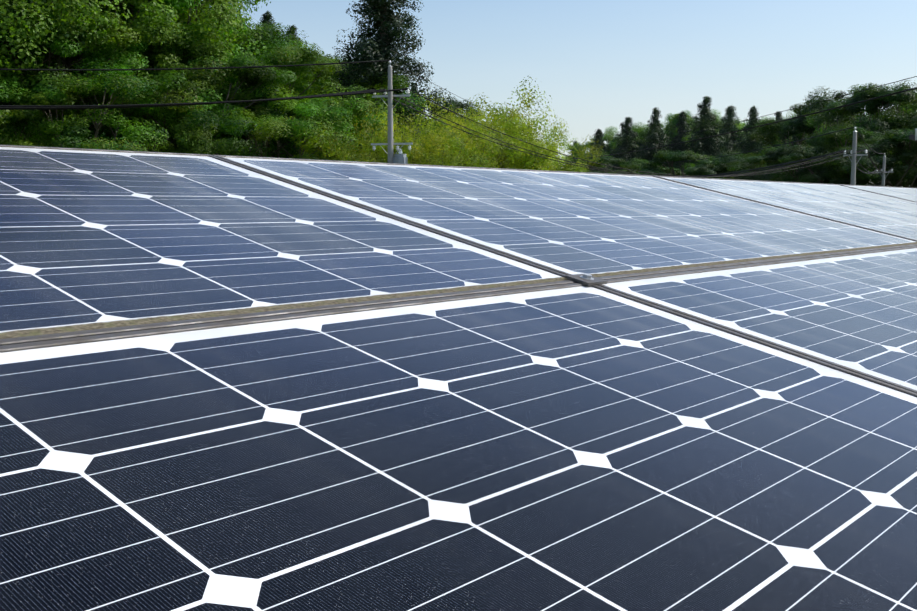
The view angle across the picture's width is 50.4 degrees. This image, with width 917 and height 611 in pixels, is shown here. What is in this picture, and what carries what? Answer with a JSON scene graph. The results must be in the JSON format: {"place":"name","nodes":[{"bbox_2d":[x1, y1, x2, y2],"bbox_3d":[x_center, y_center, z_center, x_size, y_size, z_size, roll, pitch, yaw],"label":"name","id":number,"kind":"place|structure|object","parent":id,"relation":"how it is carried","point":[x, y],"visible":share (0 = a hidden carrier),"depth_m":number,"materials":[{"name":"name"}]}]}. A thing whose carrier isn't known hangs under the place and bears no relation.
{"place":"outdoors","nodes":[
{"label":"outdoors","id":0,"kind":"place"},
{"bbox_2d":[202,0,916,186],"label":"sky","id":1,"kind":"structure","parent":0,"point":[601,63],"materials":[{"name":"blue"}]},
{"bbox_3d":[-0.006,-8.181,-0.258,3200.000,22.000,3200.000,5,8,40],"label":"ground","id":2,"kind":"structure","parent":0,"visible":0},
{"bbox_2d":[0,73,37,144],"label":"broad tree","id":3,"kind":"object","parent":2,"relation":"on","point":[20,122],"visible":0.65,"depth_m":49.46,"materials":[{"name":"green plant"}]},
{"bbox_2d":[0,62,94,146],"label":"broad tree","id":4,"kind":"object","parent":2,"relation":"on","point":[59,111],"visible":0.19,"depth_m":51.51,"materials":[{"name":"green plant"}]},
{"bbox_2d":[0,0,100,60],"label":"broad tree","id":5,"kind":"object","parent":2,"relation":"on","point":[36,22],"visible":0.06,"depth_m":53.51,"materials":[{"name":"green plant"}]},
{"bbox_2d":[0,0,179,143],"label":"broad tree","id":6,"kind":"object","parent":2,"relation":"on","point":[44,83],"visible":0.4,"depth_m":51.82,"materials":[{"name":"green plant"}]},
{"bbox_2d":[1,0,181,77],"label":"broad tree","id":7,"kind":"object","parent":2,"relation":"on","point":[76,56],"depth_m":61.91,"materials":[{"name":"green plant"}]},
{"bbox_2d":[0,57,213,151],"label":"broad tree","id":8,"kind":"object","parent":2,"relation":"on","point":[83,88],"visible":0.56,"depth_m":49.67,"materials":[{"name":"green plant"}]},
{"bbox_2d":[0,0,213,128],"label":"broad tree","id":9,"kind":"object","parent":2,"relation":"on","point":[15,10],"visible":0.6,"depth_m":51.02,"materials":[{"name":"green plant"}]},
{"bbox_2d":[0,11,254,151],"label":"broad tree","id":10,"kind":"object","parent":2,"relation":"on","point":[213,96],"visible":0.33,"depth_m":54.52,"materials":[{"name":"green plant"}]},
{"bbox_2d":[0,0,256,99],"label":"broad tree","id":11,"kind":"object","parent":2,"relation":"on","point":[199,19],"depth_m":64.10,"materials":[{"name":"green plant"}]},
{"bbox_2d":[6,0,277,147],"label":"broad tree","id":12,"kind":"object","parent":2,"relation":"on","point":[232,10],"visible":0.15,"depth_m":57.25,"materials":[{"name":"green plant"}]},
{"bbox_2d":[120,11,254,40],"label":"dark tree","id":13,"kind":"object","parent":2,"relation":"on","point":[230,30],"depth_m":81.07,"materials":[{"name":"green plant"}]},
{"bbox_2d":[84,55,293,156],"bbox_3d":[-14.884,-8.884,56.598,13.103,11.288,11.991,4,7,35],"label":"broad tree","id":14,"kind":"object","parent":2,"relation":"on","point":[203,128],"visible":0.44,"depth_m":52.68,"materials":[{"name":"green plant"}]},
{"bbox_2d":[123,21,360,156],"bbox_3d":[-13.727,-10.849,61.459,15.594,13.966,15.708,0,6,-3],"label":"broad tree","id":15,"kind":"object","parent":2,"relation":"on","point":[290,55],"visible":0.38,"depth_m":57.45,"materials":[{"name":"green plant"}]},
{"bbox_2d":[176,36,329,154],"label":"broad tree","id":16,"kind":"object","parent":2,"relation":"on","point":[277,70],"depth_m":66.24,"materials":[{"name":"green plant"}]},
{"bbox_2d":[258,11,275,29],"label":"conifer tree","id":17,"kind":"object","parent":2,"relation":"on","point":[267,17],"depth_m":95.54,"materials":[{"name":"green plant"}]},
{"bbox_2d":[239,20,301,67],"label":"dark tree","id":18,"kind":"object","parent":2,"relation":"on","point":[270,33],"visible":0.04,"depth_m":84.94,"materials":[{"name":"green plant"}]},
{"bbox_2d":[162,83,387,161],"bbox_3d":[-10.743,-8.136,58.056,13.460,10.037,13.508,-3,7,-28],"label":"broad tree","id":19,"kind":"object","parent":2,"relation":"on","point":[272,128],"visible":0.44,"depth_m":55.09,"materials":[{"name":"green plant"}]},
{"bbox_2d":[231,39,341,141],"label":"broad tree","id":20,"kind":"object","parent":2,"relation":"on","point":[313,62],"visible":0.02,"depth_m":70.19,"materials":[{"name":"green plant"}]},
{"bbox_2d":[283,25,302,51],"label":"conifer tree","id":21,"kind":"object","parent":2,"relation":"on","point":[291,28],"depth_m":100.00,"materials":[{"name":"green plant"}]},
{"bbox_2d":[271,56,360,157],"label":"broad tree","id":22,"kind":"object","parent":2,"relation":"on","point":[339,73],"visible":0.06,"depth_m":67.76,"materials":[{"name":"green plant"}]},
{"bbox_2d":[211,58,425,159],"bbox_3d":[-9.171,-9.779,63.168,15.170,12.289,15.321,-2,6,-23],"label":"broad tree","id":23,"kind":"object","parent":2,"relation":"on","point":[317,85],"visible":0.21,"depth_m":59.59,"materials":[{"name":"green plant"}]},
{"bbox_2d":[308,50,372,106],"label":"dark tree","id":24,"kind":"object","parent":2,"relation":"on","point":[330,55],"depth_m":93.94,"materials":[{"name":"green plant"}]},
{"bbox_2d":[289,111,418,159],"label":"pale tree","id":25,"kind":"object","parent":2,"relation":"on","point":[351,134],"visible":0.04,"depth_m":57.97,"materials":[{"name":"green plant"}]},
{"bbox_2d":[302,103,455,163],"bbox_3d":[-4.740,-7.151,56.078,6.920,9.235,7.890,3,7,30],"label":"pale tree","id":26,"kind":"object","parent":2,"relation":"on","point":[345,152],"visible":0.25,"depth_m":54.42,"materials":[{"name":"green plant"}]},
{"bbox_2d":[319,0,454,154],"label":"conifer tree","id":27,"kind":"object","parent":2,"relation":"on","point":[387,22],"visible":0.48,"depth_m":63.66,"materials":[{"name":"green plant"}]},
{"bbox_2d":[354,131,479,164],"bbox_3d":[-2.708,-6.655,59.334,8.334,7.532,7.656,5,8,40],"label":"bush","id":28,"kind":"object","parent":2,"relation":"on","point":[456,150],"visible":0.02,"depth_m":56.55,"materials":[{"name":"green plant"}]},
{"bbox_2d":[0,60,865,176],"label":"utility pole","id":29,"kind":"object","parent":2,"relation":"on","point":[400,157],"visible":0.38,"depth_m":45.93,"materials":[{"name":"concrete"}]},
{"bbox_2d":[363,103,504,167],"bbox_3d":[-1.485,-6.933,56.489,8.254,8.837,8.487,-2,6,-15],"label":"pale tree","id":30,"kind":"object","parent":2,"relation":"on","point":[423,161],"visible":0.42,"depth_m":55.00,"materials":[{"name":"green plant"}]},
{"bbox_2d":[412,91,472,136],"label":"dark tree","id":31,"kind":"object","parent":2,"relation":"on","point":[450,107],"depth_m":81.82,"materials":[{"name":"green plant"}]},
{"bbox_2d":[417,96,485,123],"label":"dark tree","id":32,"kind":"object","parent":2,"relation":"on","point":[460,104],"visible":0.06,"depth_m":88.74,"materials":[{"name":"green plant"}]},
{"bbox_2d":[394,102,542,167],"bbox_3d":[0.318,-7.806,61.693,9.874,9.662,10.000,-3,7,-27],"label":"pale tree","id":33,"kind":"object","parent":2,"relation":"on","point":[498,155],"visible":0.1,"depth_m":58.80,"materials":[{"name":"green plant"}]},
{"bbox_2d":[403,91,550,168],"bbox_3d":[0.562,-8.739,65.609,11.574,10.793,10.025,0,6,-1],"label":"pale tree","id":34,"kind":"object","parent":2,"relation":"on","point":[524,137],"visible":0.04,"depth_m":62.50,"materials":[{"name":"green plant"}]},
{"bbox_2d":[428,76,551,149],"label":"pale tree","id":35,"kind":"object","parent":2,"relation":"on","point":[531,100],"visible":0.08,"depth_m":70.06,"materials":[{"name":"green plant"}]},
{"bbox_2d":[454,95,549,151],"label":"pale tree","id":36,"kind":"object","parent":2,"relation":"on","point":[479,110],"visible":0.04,"depth_m":73.40,"materials":[{"name":"green plant"}]},
{"bbox_2d":[449,106,574,170],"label":"pale tree","id":37,"kind":"object","parent":2,"relation":"on","point":[534,159],"visible":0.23,"depth_m":61.27,"materials":[{"name":"green plant"}]},
{"bbox_2d":[511,134,603,171],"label":"bush","id":38,"kind":"object","parent":2,"relation":"on","point":[564,168],"visible":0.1,"depth_m":68.26,"materials":[{"name":"green plant"}]},
{"bbox_2d":[548,151,599,171],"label":"bush","id":39,"kind":"object","parent":2,"relation":"on","point":[580,163],"visible":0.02,"depth_m":87.15,"materials":[{"name":"green plant"}]},
{"bbox_2d":[564,142,611,170],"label":"broad tree","id":40,"kind":"object","parent":2,"relation":"on","point":[587,146],"visible":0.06,"depth_m":153.93,"materials":[{"name":"green plant"}]},
{"bbox_2d":[583,129,615,171],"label":"cypress tree","id":41,"kind":"object","parent":2,"relation":"on","point":[598,134],"visible":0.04,"depth_m":146.31,"materials":[{"name":"green plant"}]},
{"bbox_2d":[572,151,640,174],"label":"bush","id":42,"kind":"object","parent":2,"relation":"on","point":[612,160],"visible":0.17,"depth_m":114.37,"materials":[{"name":"green plant"}]},
{"bbox_2d":[589,126,637,168],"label":"broad tree","id":43,"kind":"object","parent":2,"relation":"on","point":[607,135],"visible":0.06,"depth_m":159.99,"materials":[{"name":"green plant"}]},
{"bbox_2d":[608,117,643,173],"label":"cypress tree","id":44,"kind":"object","parent":2,"relation":"on","point":[629,135],"visible":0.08,"depth_m":150.29,"materials":[{"name":"green plant"}]},
{"bbox_2d":[604,121,676,169],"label":"broad tree","id":45,"kind":"object","parent":2,"relation":"on","point":[641,134],"visible":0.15,"depth_m":154.24,"materials":[{"name":"green plant"}]},
{"bbox_2d":[608,157,685,175],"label":"bush","id":46,"kind":"object","parent":2,"relation":"on","point":[637,164],"visible":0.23,"depth_m":118.12,"materials":[{"name":"green plant"}]},
{"bbox_2d":[625,107,674,170],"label":"cypress tree","id":47,"kind":"object","parent":2,"relation":"on","point":[655,132],"visible":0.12,"depth_m":144.53,"materials":[{"name":"green plant"}]},
{"bbox_2d":[630,118,700,152],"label":"broad tree","id":48,"kind":"object","parent":2,"relation":"on","point":[670,128],"visible":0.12,"depth_m":157.68,"materials":[{"name":"green plant"}]},
{"bbox_2d":[665,111,691,173],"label":"cypress tree","id":49,"kind":"object","parent":2,"relation":"on","point":[682,120],"visible":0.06,"depth_m":151.39,"materials":[{"name":"green plant"}]},
{"bbox_2d":[638,150,733,177],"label":"dark tree","id":50,"kind":"object","parent":2,"relation":"on","point":[671,156],"visible":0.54,"depth_m":112.63,"materials":[{"name":"green plant"}]},
{"bbox_2d":[639,110,737,164],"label":"broad tree","id":51,"kind":"object","parent":2,"relation":"on","point":[673,117],"visible":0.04,"depth_m":154.78,"materials":[{"name":"green plant"}]},
{"bbox_2d":[667,96,737,178],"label":"cypress tree","id":52,"kind":"object","parent":2,"relation":"on","point":[709,147],"visible":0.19,"depth_m":142.91,"materials":[{"name":"green plant"}]},
{"bbox_2d":[688,109,748,140],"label":"broad tree","id":53,"kind":"object","parent":2,"relation":"on","point":[714,112],"visible":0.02,"depth_m":158.88,"materials":[{"name":"green plant"}]},
{"bbox_2d":[687,151,769,178],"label":"dark tree","id":54,"kind":"object","parent":2,"relation":"on","point":[715,161],"visible":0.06,"depth_m":113.45,"materials":[{"name":"green plant"}]},
{"bbox_2d":[715,105,748,173],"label":"cypress tree","id":55,"kind":"object","parent":2,"relation":"on","point":[730,137],"visible":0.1,"depth_m":147.76,"materials":[{"name":"green plant"}]},
{"bbox_2d":[718,119,748,150],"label":"broad tree","id":56,"kind":"object","parent":2,"relation":"on","point":[740,124],"visible":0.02,"depth_m":151.33,"materials":[{"name":"green plant"}]},
{"bbox_2d":[559,76,916,159],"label":"power lines","id":57,"kind":"object","parent":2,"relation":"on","point":[774,122],"visible":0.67,"depth_m":38.83,"materials":[{"name":"rubber"}]},
{"bbox_2d":[735,105,769,175],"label":"cypress tree","id":58,"kind":"object","parent":2,"relation":"on","point":[748,144],"visible":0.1,"depth_m":141.23,"materials":[{"name":"green plant"}]},
{"bbox_2d":[736,116,784,142],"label":"broad tree","id":59,"kind":"object","parent":2,"relation":"on","point":[759,121],"depth_m":155.58,"materials":[{"name":"green plant"}]},
{"bbox_2d":[698,146,823,181],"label":"dark tree","id":60,"kind":"object","parent":2,"relation":"on","point":[752,159],"visible":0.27,"depth_m":107.30,"materials":[{"name":"green plant"}]},
{"bbox_2d":[765,111,790,145],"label":"cypress tree","id":61,"kind":"object","parent":2,"relation":"on","point":[778,115],"depth_m":146.93,"materials":[{"name":"green plant"}]},
{"bbox_2d":[749,117,807,163],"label":"broad tree","id":62,"kind":"object","parent":2,"relation":"on","point":[772,118],"visible":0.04,"depth_m":148.83,"materials":[{"name":"green plant"}]},
{"bbox_2d":[646,126,916,186],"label":"utility pole","id":63,"kind":"object","parent":2,"relation":"on","point":[853,166],"visible":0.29,"depth_m":61.98,"materials":[{"name":"concrete"}]},
{"bbox_2d":[778,112,809,176],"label":"cypress tree","id":64,"kind":"object","parent":2,"relation":"on","point":[794,138],"depth_m":139.50,"materials":[{"name":"green plant"}]},
{"bbox_2d":[746,86,856,178],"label":"dark tree","id":65,"kind":"object","parent":2,"relation":"on","point":[769,132],"visible":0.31,"depth_m":128.79,"materials":[{"name":"green plant"}]},
{"bbox_2d":[758,144,845,183],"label":"dark tree","id":66,"kind":"object","parent":2,"relation":"on","point":[783,152],"visible":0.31,"depth_m":102.78,"materials":[{"name":"green plant"}]},
{"bbox_2d":[763,110,840,161],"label":"broad tree","id":67,"kind":"object","parent":2,"relation":"on","point":[817,129],"visible":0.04,"depth_m":147.40,"materials":[{"name":"green plant"}]},
{"bbox_2d":[767,120,914,186],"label":"dark tree","id":68,"kind":"object","parent":2,"relation":"on","point":[833,138],"visible":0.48,"depth_m":98.42,"materials":[{"name":"green plant"}]},
{"bbox_2d":[777,82,910,173],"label":"dark tree","id":69,"kind":"object","parent":2,"relation":"on","point":[813,120],"visible":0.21,"depth_m":120.14,"materials":[{"name":"green plant"}]},
{"bbox_2d":[800,137,916,187],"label":"dark tree","id":70,"kind":"object","parent":2,"relation":"on","point":[900,150],"visible":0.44,"depth_m":93.89,"materials":[{"name":"green plant"}]},
{"bbox_2d":[811,83,916,187],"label":"dark tree","id":71,"kind":"object","parent":2,"relation":"on","point":[901,99],"visible":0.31,"depth_m":116.36,"materials":[{"name":"green plant"}]},
{"bbox_2d":[834,112,902,165],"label":"dark tree","id":72,"kind":"object","parent":2,"relation":"on","point":[855,116],"visible":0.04,"depth_m":157.37,"materials":[{"name":"green plant"}]},
{"bbox_2d":[833,128,916,187],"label":"dark tree","id":73,"kind":"object","parent":2,"relation":"on","point":[902,135],"visible":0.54,"depth_m":92.44,"materials":[{"name":"green plant"}]},
{"bbox_2d":[862,96,916,173],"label":"dark tree","id":74,"kind":"object","parent":2,"relation":"on","point":[899,119],"visible":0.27,"depth_m":112.57,"materials":[{"name":"green plant"}]},
{"bbox_2d":[877,80,916,186],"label":"dark tree","id":75,"kind":"object","parent":2,"relation":"on","point":[891,104],"visible":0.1,"depth_m":162.53,"materials":[{"name":"green plant"}]},
{"bbox_2d":[877,153,916,187],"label":"utility pole","id":76,"kind":"object","parent":2,"relation":"on","point":[883,170],"visible":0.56,"depth_m":83.55,"materials":[{"name":"concrete"}]},
{"bbox_2d":[885,140,916,186],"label":"dark tree","id":77,"kind":"object","parent":2,"relation":"on","point":[902,170],"visible":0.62,"depth_m":90.85,"materials":[{"name":"green plant"}]},
{"bbox_2d":[909,128,916,141],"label":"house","id":78,"kind":"structure","parent":2,"relation":"on","point":[912,137],"depth_m":18.83,"materials":[{"name":"grey"}]},
{"bbox_3d":[2.331,0.355,3.982,1.749,1.552,13.918,5,8,40],"label":"solar panel rack","id":79,"kind":"object","parent":2,"relation":"on","visible":0},
{"bbox_2d":[0,145,577,345],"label":"solar panel","id":80,"kind":"object","parent":79,"relation":"on","point":[93,242],"visible":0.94,"depth_m":1.17,"materials":[{"name":"glass"},{"name":"silicon"},{"name":"aluminium"}]},
{"bbox_2d":[0,283,916,610],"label":"solar panel","id":81,"kind":"object","parent":79,"relation":"on","point":[574,447],"visible":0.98,"depth_m":0.66,"materials":[{"name":"glass"},{"name":"silicon"},{"name":"aluminium"}]},
{"bbox_2d":[213,155,916,279],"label":"solar panel","id":82,"kind":"object","parent":79,"relation":"on","point":[605,226],"visible":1,"depth_m":1.96,"materials":[{"name":"glass"},{"name":"silicon"},{"name":"aluminium"}]},
{"bbox_2d":[565,273,607,285],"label":"pv corner clamps","id":83,"kind":"object","parent":79,"relation":"attached to","point":[587,279],"visible":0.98,"depth_m":1.32,"materials":[{"name":"metal"}]},
{"bbox_2d":[598,246,916,392],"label":"solar panel","id":84,"kind":"object","parent":79,"relation":"on","point":[856,312],"visible":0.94,"depth_m":1.42,"materials":[{"name":"silicon"},{"name":"glass"},{"name":"aluminium"}]},
{"bbox_2d":[652,175,916,239],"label":"solar panel","id":85,"kind":"object","parent":79,"relation":"on","point":[896,216],"visible":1,"depth_m":3.31,"materials":[{"name":"silicon"},{"name":"glass"},{"name":"aluminium"}]},
{"bbox_2d":[838,184,916,201],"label":"solar panel","id":86,"kind":"object","parent":79,"relation":"on","point":[908,193],"visible":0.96,"depth_m":4.61,"materials":[{"name":"glass"}]}
]}

